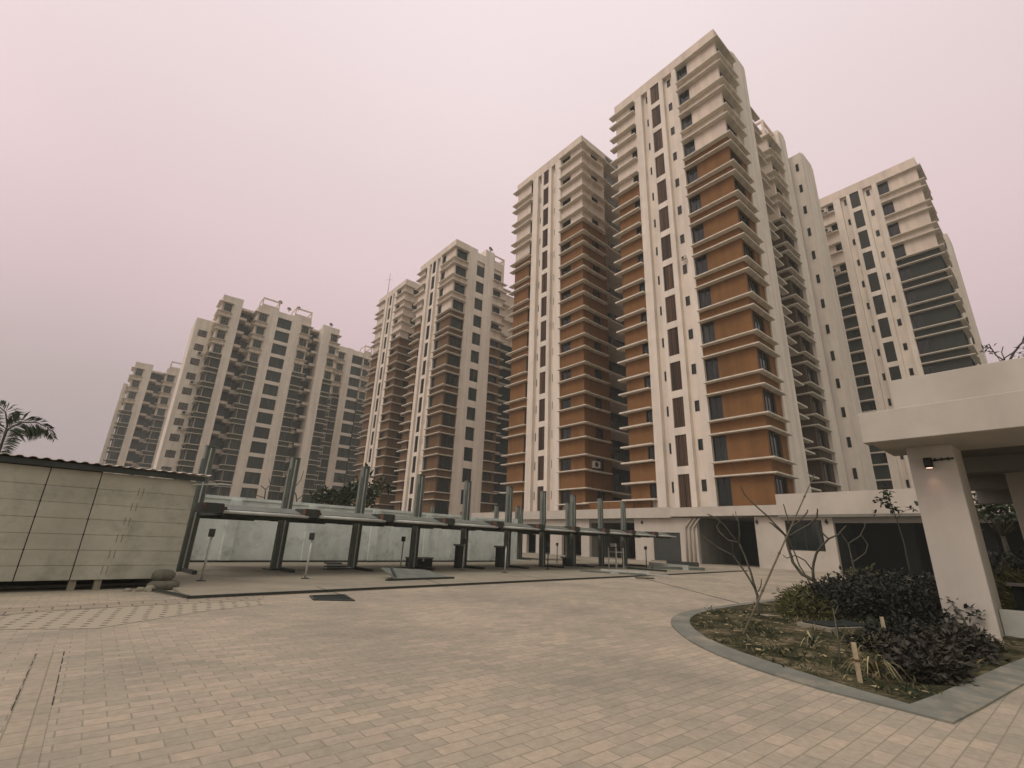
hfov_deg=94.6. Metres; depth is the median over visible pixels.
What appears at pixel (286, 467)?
balcony door
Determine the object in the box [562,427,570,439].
window
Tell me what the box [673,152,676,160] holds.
vent window
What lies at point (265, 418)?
window
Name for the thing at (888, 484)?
window
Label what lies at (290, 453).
balcony door
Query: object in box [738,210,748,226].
window
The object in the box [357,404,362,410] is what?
window
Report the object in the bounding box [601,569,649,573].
steel beam
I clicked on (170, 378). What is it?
window
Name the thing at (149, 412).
balcony door
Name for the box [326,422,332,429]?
window
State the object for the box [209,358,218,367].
window
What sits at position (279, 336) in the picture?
window
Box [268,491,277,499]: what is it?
window
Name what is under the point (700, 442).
vent window
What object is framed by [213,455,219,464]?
balcony door
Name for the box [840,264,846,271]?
window
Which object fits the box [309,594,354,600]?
drain pit
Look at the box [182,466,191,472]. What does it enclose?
window
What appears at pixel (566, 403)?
window
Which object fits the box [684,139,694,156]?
window
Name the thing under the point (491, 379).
window
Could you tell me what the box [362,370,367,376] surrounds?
window
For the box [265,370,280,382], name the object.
window
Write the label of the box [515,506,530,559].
lift post
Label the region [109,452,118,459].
window
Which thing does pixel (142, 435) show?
balcony door
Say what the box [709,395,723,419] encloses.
window
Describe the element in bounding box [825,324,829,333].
vent window
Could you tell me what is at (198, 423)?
window
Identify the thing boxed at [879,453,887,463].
window
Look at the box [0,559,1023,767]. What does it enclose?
paving
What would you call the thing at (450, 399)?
window
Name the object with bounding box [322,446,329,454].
window
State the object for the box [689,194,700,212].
window
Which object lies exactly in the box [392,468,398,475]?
window
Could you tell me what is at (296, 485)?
bare tree
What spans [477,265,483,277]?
window
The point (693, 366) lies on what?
vent window
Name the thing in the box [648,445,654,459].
window
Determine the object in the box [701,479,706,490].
vent window
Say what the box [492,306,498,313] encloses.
window
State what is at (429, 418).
window
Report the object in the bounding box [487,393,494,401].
window
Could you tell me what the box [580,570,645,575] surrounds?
steel beam
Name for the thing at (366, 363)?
window
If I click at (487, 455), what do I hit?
window
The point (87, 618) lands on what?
perforated paving
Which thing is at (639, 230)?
window
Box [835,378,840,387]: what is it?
vent window
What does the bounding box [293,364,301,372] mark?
window
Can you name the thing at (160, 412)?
window
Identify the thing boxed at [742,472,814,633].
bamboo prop
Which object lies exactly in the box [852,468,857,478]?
vent window
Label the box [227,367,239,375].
balcony door
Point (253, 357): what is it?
window
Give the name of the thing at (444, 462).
window
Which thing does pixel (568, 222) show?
window
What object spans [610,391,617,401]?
balcony door
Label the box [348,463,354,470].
window
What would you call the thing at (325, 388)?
window
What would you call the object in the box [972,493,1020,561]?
leafy tree
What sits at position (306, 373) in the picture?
balcony door
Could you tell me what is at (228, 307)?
window
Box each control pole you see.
[196,529,215,580]
[301,533,314,578]
[397,536,405,567]
[459,539,465,569]
[501,541,507,572]
[546,542,550,569]
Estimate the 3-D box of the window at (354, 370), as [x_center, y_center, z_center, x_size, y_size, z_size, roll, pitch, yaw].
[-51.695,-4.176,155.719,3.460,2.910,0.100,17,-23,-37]
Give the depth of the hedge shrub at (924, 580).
10.66 m
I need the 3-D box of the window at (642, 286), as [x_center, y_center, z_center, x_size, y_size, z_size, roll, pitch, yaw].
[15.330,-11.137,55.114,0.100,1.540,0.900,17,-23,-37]
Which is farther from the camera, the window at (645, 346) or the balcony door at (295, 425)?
the balcony door at (295, 425)
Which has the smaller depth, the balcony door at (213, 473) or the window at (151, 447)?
the balcony door at (213, 473)
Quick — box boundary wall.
[190,494,517,561]
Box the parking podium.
[471,488,1023,578]
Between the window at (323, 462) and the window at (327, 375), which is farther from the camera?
the window at (323, 462)
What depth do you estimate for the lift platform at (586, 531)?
25.45 m
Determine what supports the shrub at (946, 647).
on the planter soil
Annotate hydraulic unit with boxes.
[454,544,463,567]
[494,546,505,566]
[560,557,570,565]
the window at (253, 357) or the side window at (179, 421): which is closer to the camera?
the side window at (179, 421)
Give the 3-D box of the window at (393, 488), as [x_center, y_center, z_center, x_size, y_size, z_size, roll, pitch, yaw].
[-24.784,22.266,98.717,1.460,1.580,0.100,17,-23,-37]
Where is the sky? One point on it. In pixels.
(161, 160)
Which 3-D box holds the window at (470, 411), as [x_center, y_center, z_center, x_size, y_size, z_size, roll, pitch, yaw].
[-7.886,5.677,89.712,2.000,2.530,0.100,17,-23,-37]
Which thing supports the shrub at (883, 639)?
on the planter soil
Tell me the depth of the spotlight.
9.44 m
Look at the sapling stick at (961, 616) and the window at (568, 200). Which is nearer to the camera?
the sapling stick at (961, 616)
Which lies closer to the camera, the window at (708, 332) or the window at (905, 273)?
the window at (708, 332)
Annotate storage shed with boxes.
[0,453,232,590]
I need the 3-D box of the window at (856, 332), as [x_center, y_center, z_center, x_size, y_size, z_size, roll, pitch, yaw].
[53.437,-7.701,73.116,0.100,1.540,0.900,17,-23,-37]
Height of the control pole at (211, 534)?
1.260 m
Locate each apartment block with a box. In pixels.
[99,361,181,476]
[153,294,341,502]
[311,345,371,505]
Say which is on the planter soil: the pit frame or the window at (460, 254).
the pit frame
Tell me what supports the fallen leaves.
on the planter soil
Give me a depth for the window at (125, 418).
148.19 m
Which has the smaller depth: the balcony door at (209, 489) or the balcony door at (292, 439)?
the balcony door at (209, 489)
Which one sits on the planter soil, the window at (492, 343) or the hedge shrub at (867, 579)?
the hedge shrub at (867, 579)
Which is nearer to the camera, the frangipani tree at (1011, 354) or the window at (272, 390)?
the frangipani tree at (1011, 354)
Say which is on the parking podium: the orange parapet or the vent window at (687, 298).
the orange parapet
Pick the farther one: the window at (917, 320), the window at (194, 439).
the window at (194, 439)
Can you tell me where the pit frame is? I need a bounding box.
[797,620,870,632]
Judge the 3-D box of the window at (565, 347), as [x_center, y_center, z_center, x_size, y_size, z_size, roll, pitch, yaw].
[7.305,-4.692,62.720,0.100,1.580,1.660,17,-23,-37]
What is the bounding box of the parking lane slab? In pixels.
[0,559,740,598]
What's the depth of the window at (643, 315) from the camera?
54.03 m
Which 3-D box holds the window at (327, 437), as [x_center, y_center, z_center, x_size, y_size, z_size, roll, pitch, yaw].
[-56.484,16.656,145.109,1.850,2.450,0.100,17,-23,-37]
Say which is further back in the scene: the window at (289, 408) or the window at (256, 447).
the window at (289, 408)
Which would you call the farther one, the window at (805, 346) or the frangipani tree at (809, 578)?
the window at (805, 346)
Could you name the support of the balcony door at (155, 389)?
in the apartment block at (145, 402)
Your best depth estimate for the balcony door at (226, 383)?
123.85 m
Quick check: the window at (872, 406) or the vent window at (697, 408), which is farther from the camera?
the window at (872, 406)
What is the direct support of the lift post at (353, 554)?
on the parking lane slab
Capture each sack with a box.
[146,580,179,589]
[151,569,175,580]
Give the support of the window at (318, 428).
in the apartment block at (253, 400)
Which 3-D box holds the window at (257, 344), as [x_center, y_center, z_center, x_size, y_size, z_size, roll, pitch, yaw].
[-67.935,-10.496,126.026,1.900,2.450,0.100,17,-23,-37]
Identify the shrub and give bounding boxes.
[772,585,830,613]
[774,591,841,620]
[776,581,835,602]
[785,573,882,621]
[787,577,857,610]
[815,574,851,592]
[829,573,913,611]
[831,565,886,587]
[839,620,922,647]
[840,563,880,577]
[844,570,941,626]
[847,567,900,580]
[857,614,928,635]
[857,630,925,659]
[860,574,889,593]
[861,639,979,686]
[871,631,981,672]
[875,584,985,629]
[880,567,918,580]
[881,573,942,618]
[887,573,935,586]
[888,571,936,611]
[908,624,1013,664]
[913,618,1007,654]
[916,569,934,580]
[988,544,1021,572]
[992,554,1023,609]
[993,546,1023,581]
[999,566,1023,609]
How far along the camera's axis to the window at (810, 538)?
36.50 m
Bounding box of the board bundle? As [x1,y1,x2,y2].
[323,562,350,569]
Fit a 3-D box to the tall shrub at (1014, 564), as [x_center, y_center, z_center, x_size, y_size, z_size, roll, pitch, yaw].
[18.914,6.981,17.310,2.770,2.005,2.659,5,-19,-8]
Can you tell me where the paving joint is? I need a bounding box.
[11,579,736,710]
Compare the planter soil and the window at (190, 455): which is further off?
the window at (190, 455)
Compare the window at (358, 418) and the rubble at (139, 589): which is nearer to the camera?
the rubble at (139, 589)
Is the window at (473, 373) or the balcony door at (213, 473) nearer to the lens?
the window at (473, 373)
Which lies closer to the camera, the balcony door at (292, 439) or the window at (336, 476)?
the balcony door at (292, 439)
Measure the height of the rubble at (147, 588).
0.117 m
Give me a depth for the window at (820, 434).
55.80 m
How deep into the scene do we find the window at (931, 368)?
65.44 m
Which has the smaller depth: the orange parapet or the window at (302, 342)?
the orange parapet
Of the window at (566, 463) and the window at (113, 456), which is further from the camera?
the window at (113, 456)
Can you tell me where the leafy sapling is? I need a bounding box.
[871,484,917,577]
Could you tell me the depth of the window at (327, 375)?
136.65 m
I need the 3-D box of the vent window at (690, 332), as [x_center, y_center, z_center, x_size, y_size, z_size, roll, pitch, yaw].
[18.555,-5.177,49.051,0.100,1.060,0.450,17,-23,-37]
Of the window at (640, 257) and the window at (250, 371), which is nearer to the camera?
the window at (640, 257)
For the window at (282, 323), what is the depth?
131.90 m
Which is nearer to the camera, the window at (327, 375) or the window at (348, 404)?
the window at (327, 375)
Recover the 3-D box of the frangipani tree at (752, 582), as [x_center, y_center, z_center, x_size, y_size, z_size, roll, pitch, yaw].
[4.626,3.731,9.981,1.083,2.052,0.393,-7,-20,26]
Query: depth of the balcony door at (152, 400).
157.09 m
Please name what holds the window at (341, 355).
in the apartment block at (340, 442)
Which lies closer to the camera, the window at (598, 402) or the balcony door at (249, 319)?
the window at (598, 402)
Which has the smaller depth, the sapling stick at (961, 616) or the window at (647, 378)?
the sapling stick at (961, 616)
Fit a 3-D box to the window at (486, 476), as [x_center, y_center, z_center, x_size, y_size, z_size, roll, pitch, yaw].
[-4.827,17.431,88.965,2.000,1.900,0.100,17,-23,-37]
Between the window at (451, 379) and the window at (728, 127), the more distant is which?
the window at (451, 379)
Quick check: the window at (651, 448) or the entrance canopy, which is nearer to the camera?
the entrance canopy
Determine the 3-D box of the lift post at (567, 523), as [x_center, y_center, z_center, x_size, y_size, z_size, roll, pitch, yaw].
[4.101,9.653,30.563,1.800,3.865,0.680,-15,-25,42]
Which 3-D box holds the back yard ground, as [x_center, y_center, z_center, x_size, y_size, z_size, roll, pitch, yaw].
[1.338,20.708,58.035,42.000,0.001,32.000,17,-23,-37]
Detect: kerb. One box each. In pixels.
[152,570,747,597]
[671,599,1023,724]
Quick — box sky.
[0,0,1023,462]
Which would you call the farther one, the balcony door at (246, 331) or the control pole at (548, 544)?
the balcony door at (246, 331)
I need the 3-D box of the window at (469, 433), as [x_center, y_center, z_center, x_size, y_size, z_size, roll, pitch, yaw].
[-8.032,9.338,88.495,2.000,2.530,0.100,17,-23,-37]
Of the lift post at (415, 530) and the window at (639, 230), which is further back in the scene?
the window at (639, 230)
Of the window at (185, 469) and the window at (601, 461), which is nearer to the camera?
the window at (601, 461)
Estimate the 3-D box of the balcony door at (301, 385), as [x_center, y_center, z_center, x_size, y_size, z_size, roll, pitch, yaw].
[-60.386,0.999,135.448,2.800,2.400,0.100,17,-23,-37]
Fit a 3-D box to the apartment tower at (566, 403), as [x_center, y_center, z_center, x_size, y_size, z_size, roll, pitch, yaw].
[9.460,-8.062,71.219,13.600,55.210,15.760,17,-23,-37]
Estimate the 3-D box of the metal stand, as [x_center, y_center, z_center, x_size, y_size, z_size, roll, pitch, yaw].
[5.984,9.887,27.195,0.550,1.340,0.800,-15,-25,42]
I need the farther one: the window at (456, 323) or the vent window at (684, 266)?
the window at (456, 323)
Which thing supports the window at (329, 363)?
in the apartment block at (253, 400)
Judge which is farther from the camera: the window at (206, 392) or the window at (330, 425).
the window at (330, 425)
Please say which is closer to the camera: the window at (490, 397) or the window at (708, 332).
the window at (708, 332)
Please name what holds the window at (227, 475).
in the apartment block at (253, 400)
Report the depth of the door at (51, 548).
9.68 m
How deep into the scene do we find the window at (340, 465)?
146.02 m
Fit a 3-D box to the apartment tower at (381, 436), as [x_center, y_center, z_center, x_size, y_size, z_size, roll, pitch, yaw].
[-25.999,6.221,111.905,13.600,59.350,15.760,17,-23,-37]
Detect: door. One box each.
[0,463,50,581]
[13,468,101,580]
[126,455,140,462]
[130,443,143,450]
[134,431,146,438]
[137,420,150,427]
[141,408,153,415]
[144,397,156,404]
[147,386,159,392]
[151,375,162,381]
[206,487,212,494]
[209,439,222,448]
[209,471,215,480]
[213,424,226,433]
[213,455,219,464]
[216,409,229,418]
[220,395,233,404]
[223,381,236,389]
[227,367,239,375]
[231,353,242,361]
[234,340,245,348]
[237,327,248,335]
[240,314,251,322]
[278,493,282,500]
[284,464,288,472]
[287,450,294,458]
[289,436,296,444]
[292,423,299,430]
[294,409,301,417]
[297,396,304,403]
[300,383,306,390]
[302,371,308,377]
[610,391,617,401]
[610,417,618,430]
[611,444,619,460]
[612,473,620,491]
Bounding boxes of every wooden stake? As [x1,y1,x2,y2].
[851,642,862,682]
[880,617,886,635]
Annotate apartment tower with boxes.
[351,279,418,509]
[390,239,513,515]
[500,135,630,511]
[609,29,877,507]
[819,157,987,489]
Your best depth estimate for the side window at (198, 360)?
118.31 m
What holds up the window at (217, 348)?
in the apartment block at (253, 400)
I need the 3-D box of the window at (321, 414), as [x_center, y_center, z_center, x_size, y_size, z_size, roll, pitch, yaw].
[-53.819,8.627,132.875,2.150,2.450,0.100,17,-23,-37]
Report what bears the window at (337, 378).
in the apartment block at (340, 442)
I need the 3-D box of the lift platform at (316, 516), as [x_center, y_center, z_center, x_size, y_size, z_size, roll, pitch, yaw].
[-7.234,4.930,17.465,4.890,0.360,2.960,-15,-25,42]
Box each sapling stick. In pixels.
[832,606,840,660]
[949,603,967,625]
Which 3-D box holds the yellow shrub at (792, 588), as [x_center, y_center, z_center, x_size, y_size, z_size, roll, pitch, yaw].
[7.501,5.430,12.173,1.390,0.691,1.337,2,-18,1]
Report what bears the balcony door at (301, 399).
in the apartment block at (253, 400)
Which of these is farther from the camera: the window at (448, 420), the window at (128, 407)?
the window at (128, 407)
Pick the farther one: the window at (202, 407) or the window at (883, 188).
the window at (202, 407)
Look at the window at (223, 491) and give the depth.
113.90 m
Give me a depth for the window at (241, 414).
119.92 m
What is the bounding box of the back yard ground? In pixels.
[522,551,635,559]
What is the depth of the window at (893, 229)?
72.65 m
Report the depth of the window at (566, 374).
61.62 m
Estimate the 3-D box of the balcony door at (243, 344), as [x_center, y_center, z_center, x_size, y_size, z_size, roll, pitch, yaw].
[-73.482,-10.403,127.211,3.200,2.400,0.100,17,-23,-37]
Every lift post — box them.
[176,445,216,574]
[262,457,300,572]
[347,466,373,571]
[403,474,434,570]
[453,481,484,569]
[494,506,498,518]
[503,486,528,568]
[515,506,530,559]
[518,509,533,558]
[535,491,563,567]
[565,503,587,564]
[569,495,594,567]
[595,498,622,566]
[620,502,645,566]
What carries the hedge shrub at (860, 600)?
on the planter soil
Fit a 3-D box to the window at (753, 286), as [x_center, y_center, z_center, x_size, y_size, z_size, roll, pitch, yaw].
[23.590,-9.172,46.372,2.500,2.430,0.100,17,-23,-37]
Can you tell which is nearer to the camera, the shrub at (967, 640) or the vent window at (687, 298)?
the shrub at (967, 640)
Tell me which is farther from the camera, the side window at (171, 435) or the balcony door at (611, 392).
the side window at (171, 435)
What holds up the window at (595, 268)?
in the apartment tower at (566, 403)
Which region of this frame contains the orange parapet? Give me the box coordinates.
[582,501,633,509]
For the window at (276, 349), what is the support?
in the apartment block at (253, 400)
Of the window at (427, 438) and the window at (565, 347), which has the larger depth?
the window at (427, 438)
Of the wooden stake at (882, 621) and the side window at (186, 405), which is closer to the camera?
the wooden stake at (882, 621)
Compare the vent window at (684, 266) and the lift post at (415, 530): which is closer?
the lift post at (415, 530)
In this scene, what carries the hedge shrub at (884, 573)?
on the planter soil
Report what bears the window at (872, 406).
in the apartment tower at (906, 309)
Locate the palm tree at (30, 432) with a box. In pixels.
[0,400,57,454]
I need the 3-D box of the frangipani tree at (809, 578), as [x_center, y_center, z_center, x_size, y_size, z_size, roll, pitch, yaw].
[7.530,4.100,12.552,2.358,2.764,0.521,-9,-21,30]
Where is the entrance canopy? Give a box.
[858,357,1023,638]
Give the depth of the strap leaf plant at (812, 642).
6.71 m
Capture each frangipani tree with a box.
[703,511,761,615]
[740,486,845,593]
[839,521,867,576]
[980,336,1023,360]
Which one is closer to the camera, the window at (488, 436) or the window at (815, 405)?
the window at (815, 405)
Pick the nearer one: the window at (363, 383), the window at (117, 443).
the window at (117, 443)
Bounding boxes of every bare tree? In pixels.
[250,480,270,498]
[277,471,307,501]
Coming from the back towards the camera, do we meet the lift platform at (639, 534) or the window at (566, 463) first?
the window at (566, 463)
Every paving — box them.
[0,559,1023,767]
[0,595,263,614]
[0,600,263,628]
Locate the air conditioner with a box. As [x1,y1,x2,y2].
[592,461,599,468]
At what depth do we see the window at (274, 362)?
128.25 m
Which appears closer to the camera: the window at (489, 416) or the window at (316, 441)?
the window at (489, 416)
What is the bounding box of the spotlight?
[922,457,953,467]
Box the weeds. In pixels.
[696,602,1012,697]
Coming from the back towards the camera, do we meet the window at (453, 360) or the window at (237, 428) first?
the window at (237, 428)
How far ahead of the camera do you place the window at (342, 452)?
147.25 m
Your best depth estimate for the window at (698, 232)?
51.03 m
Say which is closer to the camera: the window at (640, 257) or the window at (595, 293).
the window at (640, 257)
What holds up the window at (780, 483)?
in the apartment tower at (737, 362)
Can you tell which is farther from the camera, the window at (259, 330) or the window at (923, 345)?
the window at (259, 330)
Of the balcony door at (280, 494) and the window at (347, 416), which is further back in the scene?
the window at (347, 416)
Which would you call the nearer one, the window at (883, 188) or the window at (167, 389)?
the window at (883, 188)
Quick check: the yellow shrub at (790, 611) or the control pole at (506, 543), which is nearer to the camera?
the yellow shrub at (790, 611)
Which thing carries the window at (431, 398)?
in the apartment tower at (456, 418)
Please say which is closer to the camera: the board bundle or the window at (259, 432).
the board bundle
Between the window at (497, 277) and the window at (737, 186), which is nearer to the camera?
the window at (737, 186)
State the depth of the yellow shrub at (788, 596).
10.93 m
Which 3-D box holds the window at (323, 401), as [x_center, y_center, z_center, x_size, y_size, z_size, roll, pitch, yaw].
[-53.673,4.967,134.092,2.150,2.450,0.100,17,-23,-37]
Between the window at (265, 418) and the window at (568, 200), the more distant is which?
the window at (265, 418)
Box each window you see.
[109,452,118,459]
[113,439,121,446]
[117,427,125,434]
[121,415,128,422]
[124,403,132,410]
[128,391,135,398]
[131,380,139,387]
[135,369,142,375]
[143,455,152,463]
[147,443,155,450]
[150,432,158,438]
[153,420,161,427]
[157,408,165,415]
[160,397,168,404]
[163,386,171,393]
[164,450,175,457]
[166,375,174,381]
[169,434,179,441]
[173,418,183,425]
[177,402,187,409]
[182,387,191,394]
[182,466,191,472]
[185,450,195,460]
[186,372,195,379]
[189,434,199,443]
[190,358,199,365]
[193,343,203,350]
[194,418,203,428]
[197,329,206,337]
[197,403,207,412]
[201,388,211,397]
[205,373,214,382]
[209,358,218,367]
[213,344,221,353]
[216,330,225,338]
[219,487,228,495]
[220,316,228,325]
[222,471,232,480]
[224,303,232,311]
[226,455,235,464]
[229,439,239,449]
[233,424,242,433]
[236,409,245,418]
[240,395,249,404]
[240,487,257,498]
[243,381,252,389]
[243,472,260,484]
[246,367,255,375]
[246,456,263,468]
[249,353,258,361]
[250,441,266,453]
[253,339,261,348]
[253,426,269,438]
[256,326,264,334]
[256,412,272,424]
[259,313,267,321]
[259,397,275,410]
[262,384,277,396]
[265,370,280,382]
[268,356,283,368]
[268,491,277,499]
[271,343,286,355]
[271,476,280,485]
[274,330,288,342]
[274,461,283,470]
[276,318,291,329]
[277,446,286,455]
[280,432,288,440]
[283,418,291,426]
[285,404,294,412]
[288,390,296,398]
[291,377,299,385]
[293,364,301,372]
[296,351,303,359]
[299,338,306,346]
[301,326,308,333]
[303,494,310,502]
[305,480,312,488]
[307,465,315,474]
[310,451,317,459]
[312,437,320,445]
[315,423,322,431]
[317,410,324,418]
[318,472,324,479]
[319,397,326,405]
[320,459,327,466]
[322,384,328,391]
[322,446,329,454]
[324,371,330,379]
[324,434,331,441]
[326,359,333,366]
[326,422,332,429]
[328,347,335,354]
[328,410,334,416]
[330,334,337,342]
[331,398,336,405]
[332,386,338,393]
[332,485,342,494]
[333,473,344,482]
[334,375,340,381]
[335,460,346,470]
[336,363,342,370]
[337,447,348,457]
[338,352,344,359]
[339,435,350,445]
[341,423,351,433]
[343,411,353,421]
[345,400,355,409]
[346,388,356,398]
[346,475,353,483]
[348,377,358,386]
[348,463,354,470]
[350,366,360,375]
[350,451,356,458]
[352,355,361,364]
[352,439,358,445]
[354,427,359,434]
[355,415,361,422]
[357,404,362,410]
[359,392,364,399]
[360,381,366,387]
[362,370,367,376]
[363,359,369,365]
[390,487,396,493]
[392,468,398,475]
[394,450,399,456]
[397,432,401,438]
[423,458,426,469]
[425,437,428,448]
[427,416,430,427]
[429,397,432,407]
[435,500,447,513]
[437,478,449,492]
[439,456,450,469]
[441,434,452,447]
[442,413,454,426]
[444,393,455,406]
[446,373,457,386]
[448,354,458,366]
[449,335,460,347]
[451,317,461,329]
[453,299,462,311]
[454,282,464,294]
[456,265,465,276]
[457,249,466,260]
[460,490,463,503]
[462,468,470,481]
[464,447,472,461]
[465,427,473,440]
[466,407,474,420]
[468,387,476,401]
[469,368,477,381]
[470,350,478,363]
[472,332,479,345]
[473,315,480,327]
[474,298,481,310]
[475,281,482,293]
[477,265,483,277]
[481,493,489,502]
[482,472,490,481]
[484,452,491,460]
[485,432,492,440]
[486,412,493,420]
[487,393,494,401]
[488,375,495,383]
[489,357,496,364]
[490,340,497,347]
[491,323,498,330]
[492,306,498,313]
[493,290,499,297]
[494,273,500,281]
[562,315,570,325]
[562,342,570,352]
[562,369,570,379]
[562,398,570,408]
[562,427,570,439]
[562,458,570,470]
[562,491,570,503]
[563,197,570,205]
[563,219,570,227]
[563,242,570,250]
[563,265,570,274]
[563,290,570,299]
[592,241,598,249]
[593,265,598,272]
[593,290,599,298]
[594,315,599,324]
[594,342,600,351]
[595,369,601,379]
[595,398,601,408]
[596,428,602,439]
[596,459,603,471]
[597,491,603,501]
[635,200,640,207]
[637,226,641,234]
[638,253,643,262]
[640,282,644,291]
[641,311,646,321]
[643,343,648,353]
[645,375,650,387]
[647,410,652,422]
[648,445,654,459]
[650,483,656,497]
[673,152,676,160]
[677,66,686,80]
[678,205,681,214]
[679,89,689,104]
[680,234,684,243]
[682,114,691,129]
[683,264,686,273]
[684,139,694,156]
[685,296,689,305]
[687,166,697,183]
[688,329,692,338]
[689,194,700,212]
[691,364,695,373]
[692,224,704,242]
[694,400,699,410]
[695,255,707,274]
[698,287,711,308]
[698,439,702,449]
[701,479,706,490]
[702,321,715,343]
[705,358,718,380]
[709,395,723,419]
[712,435,727,461]
[717,478,732,505]
[727,124,735,135]
[730,151,739,164]
[734,180,744,195]
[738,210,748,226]
[743,243,753,259]
[747,276,758,295]
[752,312,763,332]
[757,349,769,371]
[763,389,775,413]
[768,431,781,457]
[775,476,786,493]
[785,520,825,550]
[788,258,793,267]
[793,285,798,295]
[797,311,803,323]
[802,339,808,352]
[807,368,813,382]
[812,398,819,414]
[817,429,824,446]
[821,299,824,307]
[823,462,830,481]
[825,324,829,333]
[828,205,833,211]
[830,351,834,360]
[832,224,838,230]
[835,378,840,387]
[836,244,842,250]
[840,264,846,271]
[841,407,845,416]
[844,285,851,292]
[846,437,851,447]
[849,306,855,314]
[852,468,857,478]
[853,329,860,337]
[858,352,865,360]
[863,376,870,384]
[868,401,876,410]
[877,182,889,194]
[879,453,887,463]
[882,201,894,215]
[884,481,892,488]
[887,222,900,236]
[893,244,905,258]
[898,266,911,281]
[904,289,918,304]
[909,368,913,375]
[910,313,924,328]
[916,338,931,354]
[923,364,936,374]
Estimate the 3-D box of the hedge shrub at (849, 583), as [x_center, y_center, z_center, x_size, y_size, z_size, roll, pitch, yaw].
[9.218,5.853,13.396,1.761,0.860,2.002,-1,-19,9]
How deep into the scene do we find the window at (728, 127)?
52.74 m
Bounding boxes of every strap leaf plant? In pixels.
[789,630,836,648]
[837,650,911,682]
[840,630,892,654]
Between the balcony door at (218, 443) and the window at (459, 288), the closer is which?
the window at (459, 288)
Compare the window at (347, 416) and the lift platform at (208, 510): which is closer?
the lift platform at (208, 510)
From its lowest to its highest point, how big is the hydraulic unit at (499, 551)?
1.000 m
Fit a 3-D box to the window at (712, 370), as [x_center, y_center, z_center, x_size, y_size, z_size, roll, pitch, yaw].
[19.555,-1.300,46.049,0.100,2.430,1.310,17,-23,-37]
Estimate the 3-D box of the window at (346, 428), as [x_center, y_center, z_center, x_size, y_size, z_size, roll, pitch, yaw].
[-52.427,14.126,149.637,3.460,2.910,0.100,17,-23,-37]
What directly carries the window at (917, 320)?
in the apartment tower at (906, 309)
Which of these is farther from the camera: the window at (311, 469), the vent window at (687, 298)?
the window at (311, 469)
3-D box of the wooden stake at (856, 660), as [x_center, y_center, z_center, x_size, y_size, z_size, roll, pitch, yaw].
[3.693,3.015,5.054,0.046,0.449,0.053,-3,-19,15]
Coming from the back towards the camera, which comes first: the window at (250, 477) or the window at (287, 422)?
the window at (287, 422)
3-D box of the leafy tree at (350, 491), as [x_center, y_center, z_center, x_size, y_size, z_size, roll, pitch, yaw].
[-9.273,7.691,28.749,3.143,5.435,3.852,0,-18,7]
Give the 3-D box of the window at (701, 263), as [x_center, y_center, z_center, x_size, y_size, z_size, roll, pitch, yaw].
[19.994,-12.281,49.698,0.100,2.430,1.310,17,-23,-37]
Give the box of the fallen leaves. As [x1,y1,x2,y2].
[696,608,1018,697]
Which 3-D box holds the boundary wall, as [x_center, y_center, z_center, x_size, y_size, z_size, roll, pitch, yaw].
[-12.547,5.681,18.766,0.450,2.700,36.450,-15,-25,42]
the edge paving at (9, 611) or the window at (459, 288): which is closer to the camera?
the edge paving at (9, 611)
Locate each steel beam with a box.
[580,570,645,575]
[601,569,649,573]
[610,572,668,575]
[627,567,666,571]
[635,577,653,578]
[649,562,688,569]
[651,566,704,570]
[666,561,698,566]
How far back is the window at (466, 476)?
86.14 m
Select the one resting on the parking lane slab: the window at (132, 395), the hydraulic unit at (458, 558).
the hydraulic unit at (458, 558)
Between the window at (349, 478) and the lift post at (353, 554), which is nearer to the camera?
the lift post at (353, 554)
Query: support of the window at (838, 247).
in the apartment tower at (906, 309)
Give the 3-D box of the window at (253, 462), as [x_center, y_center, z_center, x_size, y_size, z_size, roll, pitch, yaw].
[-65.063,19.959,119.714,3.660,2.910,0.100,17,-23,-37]
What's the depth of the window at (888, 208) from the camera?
73.84 m
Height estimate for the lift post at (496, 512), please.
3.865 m
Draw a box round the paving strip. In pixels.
[0,651,63,767]
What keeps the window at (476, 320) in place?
in the apartment tower at (456, 418)
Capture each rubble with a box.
[123,588,131,591]
[135,587,143,591]
[143,585,155,591]
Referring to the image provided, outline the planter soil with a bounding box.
[689,599,1023,703]
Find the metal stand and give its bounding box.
[608,543,623,568]
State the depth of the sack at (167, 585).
10.28 m
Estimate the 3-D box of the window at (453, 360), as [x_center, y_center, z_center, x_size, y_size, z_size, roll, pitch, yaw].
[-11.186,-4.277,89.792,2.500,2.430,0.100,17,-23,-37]
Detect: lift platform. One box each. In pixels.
[195,502,308,520]
[273,509,385,524]
[341,514,447,527]
[405,518,497,529]
[450,521,539,531]
[482,524,575,533]
[518,526,605,534]
[548,528,632,536]
[582,530,655,537]
[604,531,675,538]
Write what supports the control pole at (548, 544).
on the parking lane slab
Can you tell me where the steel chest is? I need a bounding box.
[405,557,433,566]
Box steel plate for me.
[381,566,453,580]
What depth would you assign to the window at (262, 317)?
128.51 m
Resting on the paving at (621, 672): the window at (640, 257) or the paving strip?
the paving strip
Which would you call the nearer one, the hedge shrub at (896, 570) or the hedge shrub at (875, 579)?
the hedge shrub at (875, 579)
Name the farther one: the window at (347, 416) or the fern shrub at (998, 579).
the window at (347, 416)
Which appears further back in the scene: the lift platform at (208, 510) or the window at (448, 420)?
the window at (448, 420)
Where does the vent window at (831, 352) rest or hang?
in the apartment tower at (737, 362)
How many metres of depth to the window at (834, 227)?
79.29 m
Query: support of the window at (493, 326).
in the apartment tower at (456, 418)
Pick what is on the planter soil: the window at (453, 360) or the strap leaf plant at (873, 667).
the strap leaf plant at (873, 667)
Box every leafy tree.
[304,485,354,506]
[338,462,392,507]
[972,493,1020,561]

